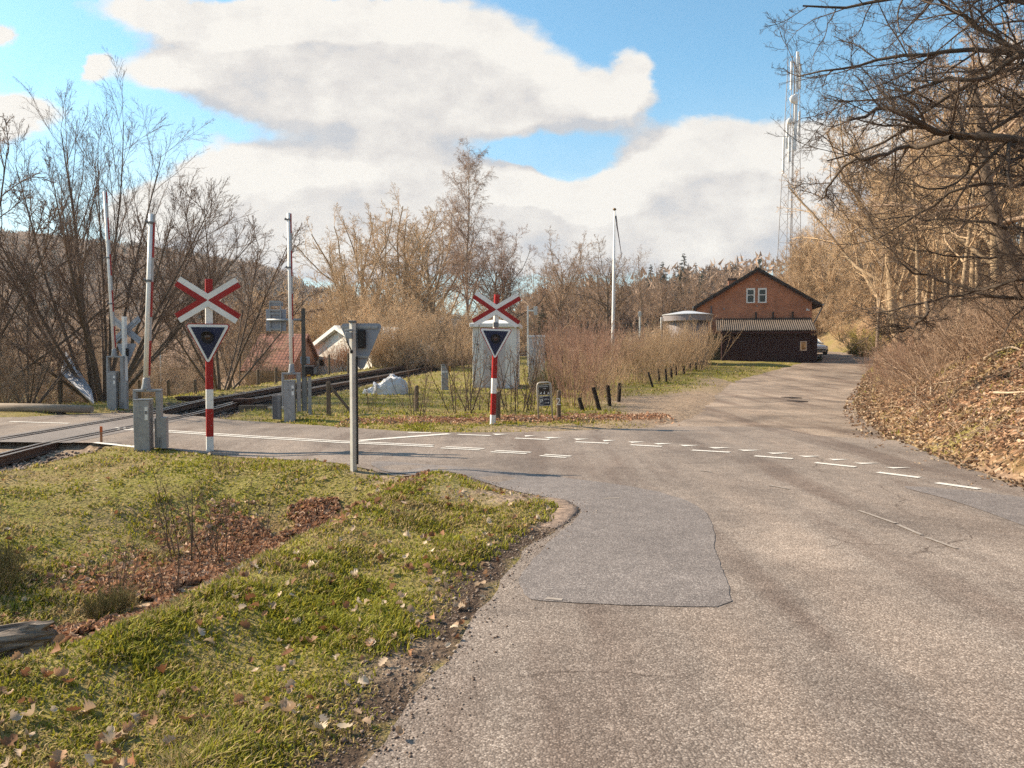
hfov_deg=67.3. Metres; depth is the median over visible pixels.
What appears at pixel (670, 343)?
thicket shrub
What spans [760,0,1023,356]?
oak tree
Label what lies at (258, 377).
fence post
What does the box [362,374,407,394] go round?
covered heap
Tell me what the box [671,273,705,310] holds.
bare tree
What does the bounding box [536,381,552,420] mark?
info sign
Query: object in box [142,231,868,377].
back forest
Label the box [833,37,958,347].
bare tree
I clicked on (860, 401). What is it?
leaf litter
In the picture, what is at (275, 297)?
scrub bush
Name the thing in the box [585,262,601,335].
bare tree
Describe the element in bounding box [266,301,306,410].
signal post
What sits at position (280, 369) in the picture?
beech hedge plant
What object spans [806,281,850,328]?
scrub bush
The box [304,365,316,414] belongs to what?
trackside signal
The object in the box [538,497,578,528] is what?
kerb
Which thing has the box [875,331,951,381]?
bramble bush
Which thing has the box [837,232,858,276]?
bare tree
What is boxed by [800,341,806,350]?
poster board
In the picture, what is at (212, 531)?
bare shoots
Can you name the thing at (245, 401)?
trough
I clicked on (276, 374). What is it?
fence post
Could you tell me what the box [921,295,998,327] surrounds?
scrag bush
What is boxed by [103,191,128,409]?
crossing barrier
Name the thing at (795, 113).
lattice mast
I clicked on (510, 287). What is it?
bare tree
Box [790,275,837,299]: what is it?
scrub bush
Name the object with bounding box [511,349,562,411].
sapling
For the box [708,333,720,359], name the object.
board fence
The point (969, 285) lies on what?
scrag bush
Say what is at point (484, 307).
scrub bush
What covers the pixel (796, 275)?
bare tree
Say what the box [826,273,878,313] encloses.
scrub bush
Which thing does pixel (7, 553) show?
heather tuft
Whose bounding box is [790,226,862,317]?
bare tree
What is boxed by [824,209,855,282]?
bare tree
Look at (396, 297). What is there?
scrub bush
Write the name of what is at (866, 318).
scrub bush
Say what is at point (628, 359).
thicket shrub
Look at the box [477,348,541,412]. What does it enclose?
sapling
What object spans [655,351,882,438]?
lane
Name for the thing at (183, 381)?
scrub bush
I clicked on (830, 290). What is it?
scrub bush
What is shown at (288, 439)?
road lines
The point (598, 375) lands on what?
thicket shrub
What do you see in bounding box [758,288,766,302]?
window
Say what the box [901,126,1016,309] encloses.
bare tree
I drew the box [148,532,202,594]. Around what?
bare shoots
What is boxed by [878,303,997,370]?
scrag bush
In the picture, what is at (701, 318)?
round tank
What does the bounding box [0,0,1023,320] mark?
sky
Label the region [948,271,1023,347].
scrag bush
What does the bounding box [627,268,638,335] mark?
bare tree
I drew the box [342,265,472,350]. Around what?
scrub bush
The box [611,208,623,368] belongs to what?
flagpole
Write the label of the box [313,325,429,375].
white house
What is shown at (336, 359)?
beech hedge plant
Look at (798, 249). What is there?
bare tree
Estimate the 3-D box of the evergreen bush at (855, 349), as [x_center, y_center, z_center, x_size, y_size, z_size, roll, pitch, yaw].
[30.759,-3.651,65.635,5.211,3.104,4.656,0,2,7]
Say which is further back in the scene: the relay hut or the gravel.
the relay hut
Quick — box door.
[484,339,504,387]
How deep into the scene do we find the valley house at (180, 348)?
63.44 m
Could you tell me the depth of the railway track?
24.94 m
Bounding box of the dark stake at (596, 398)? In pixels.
[592,387,600,409]
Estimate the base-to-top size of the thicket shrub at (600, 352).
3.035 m
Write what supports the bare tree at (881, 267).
on the ground at (690, 400)
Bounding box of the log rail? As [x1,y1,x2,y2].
[0,403,93,414]
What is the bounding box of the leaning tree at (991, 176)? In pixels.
[848,23,1023,311]
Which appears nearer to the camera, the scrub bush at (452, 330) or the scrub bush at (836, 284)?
the scrub bush at (452, 330)
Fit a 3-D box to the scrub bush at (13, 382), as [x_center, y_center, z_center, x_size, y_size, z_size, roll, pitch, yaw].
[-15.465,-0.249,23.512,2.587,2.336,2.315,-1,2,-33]
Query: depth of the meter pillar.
31.70 m
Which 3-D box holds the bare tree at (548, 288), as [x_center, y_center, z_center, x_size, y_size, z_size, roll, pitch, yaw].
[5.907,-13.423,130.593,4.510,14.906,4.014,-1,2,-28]
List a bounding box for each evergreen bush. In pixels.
[835,325,892,356]
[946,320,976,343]
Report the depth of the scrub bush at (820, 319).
86.72 m
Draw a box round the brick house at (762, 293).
[692,267,823,334]
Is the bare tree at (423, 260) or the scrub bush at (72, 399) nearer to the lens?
the scrub bush at (72, 399)
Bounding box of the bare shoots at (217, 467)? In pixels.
[210,444,236,475]
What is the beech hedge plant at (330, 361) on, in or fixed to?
on the ground at (690, 400)
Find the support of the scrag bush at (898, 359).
on the ground at (690, 400)
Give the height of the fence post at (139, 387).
0.922 m
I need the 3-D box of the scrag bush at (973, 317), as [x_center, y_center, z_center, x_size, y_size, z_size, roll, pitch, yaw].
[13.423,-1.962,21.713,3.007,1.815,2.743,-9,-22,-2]
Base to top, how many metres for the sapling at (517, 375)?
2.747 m
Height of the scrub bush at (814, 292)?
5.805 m
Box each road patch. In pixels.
[371,461,731,606]
[904,486,1023,525]
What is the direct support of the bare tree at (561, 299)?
on the ground at (690, 400)
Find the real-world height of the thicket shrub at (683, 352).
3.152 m
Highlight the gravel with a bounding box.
[257,472,604,767]
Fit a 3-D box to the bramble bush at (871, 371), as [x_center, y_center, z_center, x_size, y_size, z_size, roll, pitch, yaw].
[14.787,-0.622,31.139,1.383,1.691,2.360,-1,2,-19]
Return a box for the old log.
[0,620,58,658]
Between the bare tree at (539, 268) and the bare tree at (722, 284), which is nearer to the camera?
the bare tree at (539, 268)
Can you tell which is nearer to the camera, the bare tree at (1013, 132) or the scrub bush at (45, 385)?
the bare tree at (1013, 132)
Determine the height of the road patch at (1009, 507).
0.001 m
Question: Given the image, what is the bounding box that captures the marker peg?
[100,426,102,441]
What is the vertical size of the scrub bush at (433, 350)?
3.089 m
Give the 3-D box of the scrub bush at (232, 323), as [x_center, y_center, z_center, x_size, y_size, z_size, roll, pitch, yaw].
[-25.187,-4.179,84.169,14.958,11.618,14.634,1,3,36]
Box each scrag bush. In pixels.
[852,338,932,376]
[857,326,960,382]
[862,319,970,387]
[875,308,994,367]
[876,356,974,410]
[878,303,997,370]
[883,321,962,366]
[886,337,940,372]
[888,344,951,379]
[899,298,984,346]
[902,300,988,338]
[907,292,1008,360]
[907,345,991,386]
[911,298,1023,366]
[918,308,1017,360]
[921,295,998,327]
[922,281,1023,341]
[926,305,1023,362]
[935,297,1001,329]
[938,287,998,320]
[944,283,1023,331]
[947,300,1009,323]
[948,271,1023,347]
[952,271,1009,308]
[966,254,1023,319]
[972,273,1023,336]
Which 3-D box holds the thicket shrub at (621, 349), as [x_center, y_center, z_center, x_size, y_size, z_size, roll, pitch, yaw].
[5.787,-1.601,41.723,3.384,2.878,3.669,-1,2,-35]
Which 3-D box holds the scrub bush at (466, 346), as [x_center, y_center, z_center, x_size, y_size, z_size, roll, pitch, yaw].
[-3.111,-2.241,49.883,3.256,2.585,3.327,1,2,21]
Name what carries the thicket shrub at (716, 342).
on the ground at (690, 400)
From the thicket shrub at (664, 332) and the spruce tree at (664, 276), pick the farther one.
the spruce tree at (664, 276)
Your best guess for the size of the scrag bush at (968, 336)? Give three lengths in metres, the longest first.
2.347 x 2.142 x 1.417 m
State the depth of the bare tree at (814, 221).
95.78 m
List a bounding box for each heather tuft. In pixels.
[0,538,43,573]
[0,545,43,596]
[79,591,123,621]
[93,579,140,613]
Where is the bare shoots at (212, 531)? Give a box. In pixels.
[180,478,253,557]
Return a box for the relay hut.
[469,320,521,388]
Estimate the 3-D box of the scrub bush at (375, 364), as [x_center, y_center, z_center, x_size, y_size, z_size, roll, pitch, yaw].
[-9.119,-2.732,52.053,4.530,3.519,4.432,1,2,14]
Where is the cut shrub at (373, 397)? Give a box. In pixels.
[364,375,387,409]
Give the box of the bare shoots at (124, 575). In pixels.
[81,524,147,587]
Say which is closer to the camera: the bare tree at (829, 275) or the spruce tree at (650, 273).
the bare tree at (829, 275)
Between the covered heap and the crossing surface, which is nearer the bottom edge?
the crossing surface
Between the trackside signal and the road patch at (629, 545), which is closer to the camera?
the road patch at (629, 545)
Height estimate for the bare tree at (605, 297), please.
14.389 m
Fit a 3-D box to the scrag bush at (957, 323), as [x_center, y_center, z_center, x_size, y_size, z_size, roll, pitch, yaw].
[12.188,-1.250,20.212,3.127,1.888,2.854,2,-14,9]
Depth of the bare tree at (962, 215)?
54.55 m
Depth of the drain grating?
26.01 m
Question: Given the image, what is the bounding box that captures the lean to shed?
[716,312,816,362]
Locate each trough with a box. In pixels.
[175,396,203,401]
[232,398,254,407]
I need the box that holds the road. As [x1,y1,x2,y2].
[0,413,1023,767]
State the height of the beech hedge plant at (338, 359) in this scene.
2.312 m
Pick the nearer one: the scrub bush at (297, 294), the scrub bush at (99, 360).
the scrub bush at (99, 360)
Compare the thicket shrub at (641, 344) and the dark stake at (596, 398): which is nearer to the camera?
the dark stake at (596, 398)
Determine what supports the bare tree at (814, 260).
on the ground at (690, 400)
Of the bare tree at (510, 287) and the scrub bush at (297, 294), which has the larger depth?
the bare tree at (510, 287)
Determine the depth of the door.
33.09 m
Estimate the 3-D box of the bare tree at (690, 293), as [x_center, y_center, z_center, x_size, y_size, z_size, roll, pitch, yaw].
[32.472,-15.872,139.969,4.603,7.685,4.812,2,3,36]
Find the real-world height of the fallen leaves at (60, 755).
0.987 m
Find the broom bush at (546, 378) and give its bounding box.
[526,364,574,394]
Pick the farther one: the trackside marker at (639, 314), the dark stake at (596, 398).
the trackside marker at (639, 314)
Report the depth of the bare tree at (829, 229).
104.24 m
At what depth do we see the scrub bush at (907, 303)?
66.10 m
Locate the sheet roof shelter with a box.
[58,351,93,403]
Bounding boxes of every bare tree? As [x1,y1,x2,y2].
[0,47,278,402]
[0,113,144,388]
[117,177,324,390]
[172,292,286,389]
[278,200,426,322]
[313,236,406,336]
[347,182,483,332]
[348,208,476,318]
[437,224,556,332]
[496,257,524,332]
[511,273,553,334]
[514,272,532,348]
[518,226,599,343]
[525,261,546,331]
[526,266,573,323]
[533,256,557,343]
[537,263,554,327]
[550,254,605,337]
[554,234,635,343]
[565,268,582,329]
[570,261,591,338]
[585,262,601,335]
[587,258,638,340]
[589,259,608,335]
[598,266,610,333]
[615,252,634,333]
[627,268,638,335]
[628,244,653,333]
[628,263,679,334]
[631,263,652,338]
[634,273,682,335]
[660,281,672,326]
[667,270,703,311]
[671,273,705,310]
[671,274,681,309]
[675,276,702,309]
[702,275,709,298]
[710,269,727,293]
[719,264,745,288]
[767,244,815,289]
[770,259,819,296]
[777,84,1001,357]
[777,227,832,297]
[785,239,835,296]
[785,240,800,282]
[787,225,812,285]
[787,226,844,276]
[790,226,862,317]
[797,208,825,283]
[808,207,825,246]
[812,230,837,296]
[819,206,840,269]
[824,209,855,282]
[826,162,911,326]
[826,181,923,304]
[830,3,1023,304]
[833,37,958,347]
[837,221,854,278]
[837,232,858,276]
[846,158,911,365]
[858,198,913,322]
[874,164,955,332]
[886,82,973,340]
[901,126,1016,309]
[904,18,1022,325]
[904,40,1023,302]
[905,115,1023,299]
[906,150,963,307]
[912,125,989,324]
[923,116,1023,306]
[933,61,1008,300]
[954,157,1023,281]
[955,131,1021,303]
[992,80,1023,194]
[995,24,1023,251]
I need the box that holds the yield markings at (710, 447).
[495,434,906,467]
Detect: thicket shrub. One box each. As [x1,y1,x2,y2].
[515,323,616,398]
[527,312,595,386]
[529,332,629,408]
[537,307,643,386]
[539,319,641,393]
[540,311,604,369]
[540,313,586,369]
[544,316,611,367]
[546,341,644,405]
[562,320,625,390]
[562,345,628,401]
[563,315,652,382]
[563,318,641,361]
[574,349,637,396]
[588,332,641,371]
[604,329,686,384]
[605,325,661,367]
[605,332,647,379]
[611,331,670,382]
[612,325,687,376]
[612,326,673,372]
[626,323,703,374]
[626,326,695,379]
[633,324,682,364]
[634,328,707,376]
[636,317,708,374]
[645,318,712,369]
[652,325,716,371]
[657,315,730,370]
[672,318,740,368]
[672,326,713,368]
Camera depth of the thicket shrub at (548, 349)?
27.25 m
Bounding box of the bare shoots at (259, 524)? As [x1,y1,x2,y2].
[227,482,277,538]
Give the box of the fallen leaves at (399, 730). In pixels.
[281,561,488,735]
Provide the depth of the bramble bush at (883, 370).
27.58 m
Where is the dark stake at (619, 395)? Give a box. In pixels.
[617,383,620,401]
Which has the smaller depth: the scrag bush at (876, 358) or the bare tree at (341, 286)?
the scrag bush at (876, 358)
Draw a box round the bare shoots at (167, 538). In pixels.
[135,462,234,562]
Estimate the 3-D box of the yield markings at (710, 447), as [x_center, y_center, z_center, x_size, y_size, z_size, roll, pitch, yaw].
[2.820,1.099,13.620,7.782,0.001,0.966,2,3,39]
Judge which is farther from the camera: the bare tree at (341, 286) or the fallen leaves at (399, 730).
the bare tree at (341, 286)
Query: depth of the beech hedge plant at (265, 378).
43.76 m
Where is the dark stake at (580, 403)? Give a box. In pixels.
[577,397,584,410]
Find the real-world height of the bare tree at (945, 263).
13.521 m
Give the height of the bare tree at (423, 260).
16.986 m
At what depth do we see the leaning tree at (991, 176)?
23.79 m
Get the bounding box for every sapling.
[387,350,434,415]
[420,318,488,413]
[435,312,517,411]
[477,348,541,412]
[489,324,550,411]
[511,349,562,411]
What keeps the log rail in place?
on the ground at (690, 400)
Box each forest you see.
[0,227,357,359]
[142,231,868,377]
[310,285,556,328]
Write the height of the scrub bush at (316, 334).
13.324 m
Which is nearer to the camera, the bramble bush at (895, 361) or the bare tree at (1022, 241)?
the bramble bush at (895, 361)
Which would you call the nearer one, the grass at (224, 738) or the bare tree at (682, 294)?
the grass at (224, 738)
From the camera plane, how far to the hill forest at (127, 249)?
311.53 m
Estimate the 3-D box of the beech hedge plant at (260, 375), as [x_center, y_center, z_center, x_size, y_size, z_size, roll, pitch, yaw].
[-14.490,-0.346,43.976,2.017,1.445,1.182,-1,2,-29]
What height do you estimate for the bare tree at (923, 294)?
15.125 m
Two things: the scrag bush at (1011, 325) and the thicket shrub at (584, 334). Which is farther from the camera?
the thicket shrub at (584, 334)
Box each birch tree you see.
[425,137,507,324]
[481,220,522,318]
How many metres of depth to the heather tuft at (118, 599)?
6.91 m
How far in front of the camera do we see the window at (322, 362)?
58.43 m
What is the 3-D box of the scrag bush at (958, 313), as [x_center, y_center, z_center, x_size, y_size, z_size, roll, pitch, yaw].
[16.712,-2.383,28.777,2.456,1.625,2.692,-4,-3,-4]
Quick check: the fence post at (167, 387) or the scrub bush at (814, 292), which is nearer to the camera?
the fence post at (167, 387)
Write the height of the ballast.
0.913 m
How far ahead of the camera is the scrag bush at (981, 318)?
20.09 m
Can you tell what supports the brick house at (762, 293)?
on the ground at (690, 400)
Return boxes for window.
[319,359,324,365]
[746,288,754,302]
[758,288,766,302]
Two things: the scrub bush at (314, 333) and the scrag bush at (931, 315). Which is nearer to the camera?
the scrag bush at (931, 315)
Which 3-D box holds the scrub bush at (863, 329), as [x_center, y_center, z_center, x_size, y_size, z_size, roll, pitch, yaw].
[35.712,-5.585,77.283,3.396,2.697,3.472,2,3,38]
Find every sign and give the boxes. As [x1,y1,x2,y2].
[115,316,141,380]
[174,277,240,451]
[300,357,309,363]
[341,320,380,471]
[472,291,520,424]
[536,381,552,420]
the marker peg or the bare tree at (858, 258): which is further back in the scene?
the bare tree at (858, 258)
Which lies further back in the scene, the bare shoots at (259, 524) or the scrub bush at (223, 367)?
the scrub bush at (223, 367)
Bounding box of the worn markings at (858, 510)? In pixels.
[546,470,956,599]
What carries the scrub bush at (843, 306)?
on the ground at (690, 400)
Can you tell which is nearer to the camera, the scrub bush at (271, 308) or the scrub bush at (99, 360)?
the scrub bush at (99, 360)
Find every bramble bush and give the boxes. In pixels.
[858,350,898,388]
[863,361,883,383]
[869,347,908,389]
[871,333,927,379]
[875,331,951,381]
[877,332,929,387]
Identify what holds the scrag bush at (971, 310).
on the ground at (690, 400)
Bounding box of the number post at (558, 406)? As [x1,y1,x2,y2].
[556,390,560,416]
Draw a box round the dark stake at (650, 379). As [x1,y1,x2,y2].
[647,372,653,386]
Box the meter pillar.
[441,364,450,389]
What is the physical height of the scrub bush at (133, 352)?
7.385 m
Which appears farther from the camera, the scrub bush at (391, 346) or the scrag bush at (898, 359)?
the scrub bush at (391, 346)
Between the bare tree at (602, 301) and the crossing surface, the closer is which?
the crossing surface
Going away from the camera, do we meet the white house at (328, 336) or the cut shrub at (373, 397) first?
the cut shrub at (373, 397)
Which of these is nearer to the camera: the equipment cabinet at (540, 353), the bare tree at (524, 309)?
the equipment cabinet at (540, 353)
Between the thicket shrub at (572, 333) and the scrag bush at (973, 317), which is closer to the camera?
the scrag bush at (973, 317)
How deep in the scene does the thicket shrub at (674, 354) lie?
42.49 m
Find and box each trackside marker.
[527,306,537,365]
[638,311,640,350]
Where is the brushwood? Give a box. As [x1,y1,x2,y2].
[864,304,1023,465]
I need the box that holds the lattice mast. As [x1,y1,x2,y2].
[776,51,800,281]
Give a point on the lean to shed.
(775, 339)
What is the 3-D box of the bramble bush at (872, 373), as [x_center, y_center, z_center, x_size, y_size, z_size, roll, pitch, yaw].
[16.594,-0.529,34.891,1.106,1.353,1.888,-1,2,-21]
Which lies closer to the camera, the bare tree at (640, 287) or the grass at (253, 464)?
the grass at (253, 464)
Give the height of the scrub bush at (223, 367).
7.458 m
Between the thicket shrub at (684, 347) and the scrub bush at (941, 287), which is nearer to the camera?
the thicket shrub at (684, 347)
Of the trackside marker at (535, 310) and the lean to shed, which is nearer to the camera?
the trackside marker at (535, 310)
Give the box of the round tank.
[662,311,713,364]
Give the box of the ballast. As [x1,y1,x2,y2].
[1,372,428,472]
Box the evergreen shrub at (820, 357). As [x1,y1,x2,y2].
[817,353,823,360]
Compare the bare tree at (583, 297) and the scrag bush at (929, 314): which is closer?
the scrag bush at (929, 314)
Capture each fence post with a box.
[137,380,140,398]
[166,380,169,395]
[193,379,196,392]
[256,369,259,384]
[275,367,277,382]
[328,354,329,375]
[347,353,348,373]
[414,385,418,410]
[496,391,500,417]
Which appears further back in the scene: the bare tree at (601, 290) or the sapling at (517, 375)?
the bare tree at (601, 290)
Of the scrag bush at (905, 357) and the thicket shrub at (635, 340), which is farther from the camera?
the thicket shrub at (635, 340)
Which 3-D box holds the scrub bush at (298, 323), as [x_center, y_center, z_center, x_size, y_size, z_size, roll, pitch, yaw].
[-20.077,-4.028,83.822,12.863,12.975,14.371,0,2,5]
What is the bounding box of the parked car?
[817,339,827,354]
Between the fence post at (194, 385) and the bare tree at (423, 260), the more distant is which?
the bare tree at (423, 260)
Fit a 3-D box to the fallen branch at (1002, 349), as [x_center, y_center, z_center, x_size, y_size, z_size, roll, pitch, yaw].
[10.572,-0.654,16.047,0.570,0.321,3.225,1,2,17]
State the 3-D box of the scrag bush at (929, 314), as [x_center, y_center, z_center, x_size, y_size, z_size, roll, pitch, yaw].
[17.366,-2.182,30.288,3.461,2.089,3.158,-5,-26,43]
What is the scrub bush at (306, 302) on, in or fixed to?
on the ground at (690, 400)
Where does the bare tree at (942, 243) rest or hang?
on the ground at (690, 400)
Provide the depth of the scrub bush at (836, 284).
88.23 m
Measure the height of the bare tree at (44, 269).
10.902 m
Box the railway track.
[0,351,545,470]
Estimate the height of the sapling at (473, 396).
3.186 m
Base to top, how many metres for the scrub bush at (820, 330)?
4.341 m
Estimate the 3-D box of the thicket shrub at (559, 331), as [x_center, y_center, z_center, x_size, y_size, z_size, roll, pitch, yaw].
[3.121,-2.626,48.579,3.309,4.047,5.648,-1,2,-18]
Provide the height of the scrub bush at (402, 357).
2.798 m
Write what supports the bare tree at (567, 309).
on the ground at (690, 400)
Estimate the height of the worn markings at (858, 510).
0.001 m
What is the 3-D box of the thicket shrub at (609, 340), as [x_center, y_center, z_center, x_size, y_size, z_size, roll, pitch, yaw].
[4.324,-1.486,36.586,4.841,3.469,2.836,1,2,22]
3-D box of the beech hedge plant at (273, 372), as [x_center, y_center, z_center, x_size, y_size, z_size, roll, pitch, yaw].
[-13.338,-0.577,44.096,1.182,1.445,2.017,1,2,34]
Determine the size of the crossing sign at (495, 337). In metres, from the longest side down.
3.172 x 1.114 x 0.398 m
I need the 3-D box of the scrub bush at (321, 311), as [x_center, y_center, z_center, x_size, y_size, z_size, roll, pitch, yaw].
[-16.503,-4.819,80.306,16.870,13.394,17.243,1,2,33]
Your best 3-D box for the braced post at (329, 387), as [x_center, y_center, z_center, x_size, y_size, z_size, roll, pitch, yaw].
[-4.482,0.435,20.229,0.788,0.980,0.100,0,2,0]
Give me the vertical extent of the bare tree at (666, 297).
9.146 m
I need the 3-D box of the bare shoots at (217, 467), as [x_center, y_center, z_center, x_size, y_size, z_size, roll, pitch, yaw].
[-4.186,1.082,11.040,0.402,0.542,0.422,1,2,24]
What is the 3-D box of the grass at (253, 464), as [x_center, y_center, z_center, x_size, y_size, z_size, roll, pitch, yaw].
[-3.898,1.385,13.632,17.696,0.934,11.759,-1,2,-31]
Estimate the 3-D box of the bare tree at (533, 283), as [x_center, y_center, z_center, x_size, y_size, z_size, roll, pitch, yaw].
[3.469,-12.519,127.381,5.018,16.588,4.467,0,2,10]
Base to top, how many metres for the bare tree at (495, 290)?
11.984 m
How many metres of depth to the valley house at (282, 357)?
55.44 m
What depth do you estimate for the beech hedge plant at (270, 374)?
43.82 m
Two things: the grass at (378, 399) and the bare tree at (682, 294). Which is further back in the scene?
the bare tree at (682, 294)
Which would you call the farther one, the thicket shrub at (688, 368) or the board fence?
the board fence
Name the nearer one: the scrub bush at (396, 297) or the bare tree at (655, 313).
the scrub bush at (396, 297)
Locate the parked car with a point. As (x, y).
(822, 348)
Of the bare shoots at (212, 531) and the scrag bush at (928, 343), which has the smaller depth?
the bare shoots at (212, 531)
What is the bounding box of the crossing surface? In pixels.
[0,417,192,442]
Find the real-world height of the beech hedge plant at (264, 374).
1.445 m
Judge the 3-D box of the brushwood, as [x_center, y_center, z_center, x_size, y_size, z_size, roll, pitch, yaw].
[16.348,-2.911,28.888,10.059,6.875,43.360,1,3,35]
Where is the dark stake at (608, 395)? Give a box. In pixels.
[606,385,611,405]
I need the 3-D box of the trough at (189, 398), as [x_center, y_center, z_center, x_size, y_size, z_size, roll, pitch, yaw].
[-11.122,1.009,26.553,0.750,1.171,0.600,0,2,0]
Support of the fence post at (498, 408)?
on the ground at (690, 400)
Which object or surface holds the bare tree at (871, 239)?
on the ground at (690, 400)
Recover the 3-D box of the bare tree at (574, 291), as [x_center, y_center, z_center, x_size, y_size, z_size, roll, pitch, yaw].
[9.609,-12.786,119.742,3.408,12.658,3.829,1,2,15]
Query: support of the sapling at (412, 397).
on the ground at (690, 400)
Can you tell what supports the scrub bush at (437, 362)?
on the ground at (690, 400)
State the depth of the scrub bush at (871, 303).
84.54 m
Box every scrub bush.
[0,287,130,403]
[0,308,121,403]
[0,312,56,403]
[0,337,54,402]
[5,334,118,403]
[42,362,141,403]
[52,318,164,396]
[85,346,215,399]
[94,326,254,397]
[129,314,295,397]
[190,277,322,384]
[219,291,309,385]
[225,281,358,353]
[227,302,327,382]
[237,260,349,333]
[244,269,360,348]
[251,305,370,341]
[272,280,344,339]
[273,292,360,338]
[304,270,398,340]
[332,295,409,349]
[340,311,426,367]
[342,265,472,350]
[343,318,401,367]
[360,296,444,349]
[360,309,434,363]
[363,274,483,347]
[367,324,406,367]
[369,318,425,366]
[381,329,436,368]
[393,287,486,358]
[404,325,470,369]
[414,305,472,361]
[415,332,466,370]
[438,331,472,367]
[444,293,512,349]
[492,307,538,352]
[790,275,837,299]
[796,264,846,308]
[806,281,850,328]
[812,304,836,333]
[812,314,840,336]
[813,273,864,306]
[818,282,868,319]
[818,304,865,339]
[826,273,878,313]
[829,273,877,307]
[838,276,879,306]
[839,297,873,316]
[846,296,885,322]
[852,318,874,336]
[858,285,878,303]
[867,308,902,336]
[882,287,923,314]
[885,288,942,325]
[898,289,955,325]
[911,260,982,317]
[913,262,981,311]
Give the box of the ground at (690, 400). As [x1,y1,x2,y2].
[0,268,1023,767]
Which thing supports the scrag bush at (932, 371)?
on the ground at (690, 400)
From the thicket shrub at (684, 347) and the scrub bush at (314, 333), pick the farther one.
the scrub bush at (314, 333)
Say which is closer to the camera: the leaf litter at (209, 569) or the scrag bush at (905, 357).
the leaf litter at (209, 569)
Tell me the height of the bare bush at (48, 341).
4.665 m
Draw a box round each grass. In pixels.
[0,413,644,568]
[0,477,559,767]
[33,360,954,434]
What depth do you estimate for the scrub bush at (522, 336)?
62.57 m
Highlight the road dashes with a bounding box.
[445,434,980,488]
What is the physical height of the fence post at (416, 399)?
0.829 m
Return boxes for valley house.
[119,338,204,396]
[241,334,318,385]
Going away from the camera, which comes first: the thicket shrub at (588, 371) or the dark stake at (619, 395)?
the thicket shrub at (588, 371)
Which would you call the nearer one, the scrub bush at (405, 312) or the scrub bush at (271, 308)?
the scrub bush at (405, 312)
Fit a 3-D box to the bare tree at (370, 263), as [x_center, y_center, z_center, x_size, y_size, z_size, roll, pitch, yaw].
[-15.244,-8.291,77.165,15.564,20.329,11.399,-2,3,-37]
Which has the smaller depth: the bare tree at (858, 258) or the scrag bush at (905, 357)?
the scrag bush at (905, 357)
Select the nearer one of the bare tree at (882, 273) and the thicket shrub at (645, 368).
the thicket shrub at (645, 368)
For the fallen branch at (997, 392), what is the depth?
13.03 m
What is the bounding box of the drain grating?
[786,400,807,401]
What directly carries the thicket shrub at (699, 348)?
on the ground at (690, 400)
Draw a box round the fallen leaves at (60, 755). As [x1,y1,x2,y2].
[0,451,550,767]
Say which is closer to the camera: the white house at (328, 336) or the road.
the road
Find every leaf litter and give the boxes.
[0,411,679,642]
[842,307,1023,489]
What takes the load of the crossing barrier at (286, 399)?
on the ground at (690, 400)
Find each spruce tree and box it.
[536,303,551,345]
[636,264,660,324]
[654,262,674,318]
[668,253,691,313]
[691,263,698,310]
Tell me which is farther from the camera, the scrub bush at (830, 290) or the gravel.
the scrub bush at (830, 290)
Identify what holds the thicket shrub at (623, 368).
on the ground at (690, 400)
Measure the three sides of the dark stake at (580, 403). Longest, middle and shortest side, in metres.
0.562 x 0.125 x 0.120 m
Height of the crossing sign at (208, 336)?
3.229 m
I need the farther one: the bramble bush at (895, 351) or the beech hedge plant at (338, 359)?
the beech hedge plant at (338, 359)
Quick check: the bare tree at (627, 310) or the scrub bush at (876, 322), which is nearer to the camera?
the scrub bush at (876, 322)
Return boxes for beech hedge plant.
[242,367,267,384]
[243,369,261,385]
[243,370,272,384]
[253,369,274,382]
[261,364,288,382]
[261,366,275,382]
[262,365,281,381]
[272,362,288,380]
[308,343,343,372]
[323,343,349,372]
[325,343,349,372]
[327,347,347,370]
[333,339,371,370]
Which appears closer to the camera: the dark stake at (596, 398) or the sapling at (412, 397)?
the sapling at (412, 397)
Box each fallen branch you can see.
[983,346,1023,359]
[993,391,1023,393]
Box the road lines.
[8,421,447,446]
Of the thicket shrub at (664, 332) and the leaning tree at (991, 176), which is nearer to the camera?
the leaning tree at (991, 176)
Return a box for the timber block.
[239,405,271,410]
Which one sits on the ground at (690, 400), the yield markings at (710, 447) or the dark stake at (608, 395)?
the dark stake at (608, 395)
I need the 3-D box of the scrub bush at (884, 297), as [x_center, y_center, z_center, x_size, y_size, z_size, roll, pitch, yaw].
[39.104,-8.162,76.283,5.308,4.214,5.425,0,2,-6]
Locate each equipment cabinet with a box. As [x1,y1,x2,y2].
[527,335,537,384]
[537,335,544,381]
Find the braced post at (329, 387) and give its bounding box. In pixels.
[326,382,349,415]
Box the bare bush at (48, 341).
[0,264,108,403]
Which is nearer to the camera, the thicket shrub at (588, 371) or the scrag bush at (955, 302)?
the thicket shrub at (588, 371)
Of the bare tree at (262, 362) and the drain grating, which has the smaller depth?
the drain grating
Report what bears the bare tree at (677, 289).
on the ground at (690, 400)
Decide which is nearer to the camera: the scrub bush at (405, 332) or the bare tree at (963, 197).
the bare tree at (963, 197)
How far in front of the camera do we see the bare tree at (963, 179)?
41.71 m
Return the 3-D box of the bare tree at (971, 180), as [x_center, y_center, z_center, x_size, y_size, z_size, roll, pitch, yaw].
[29.445,-12.582,50.035,5.101,17.214,7.442,1,2,25]
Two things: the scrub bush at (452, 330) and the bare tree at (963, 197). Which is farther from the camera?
the scrub bush at (452, 330)
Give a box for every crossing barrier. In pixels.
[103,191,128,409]
[133,214,168,451]
[272,213,300,422]

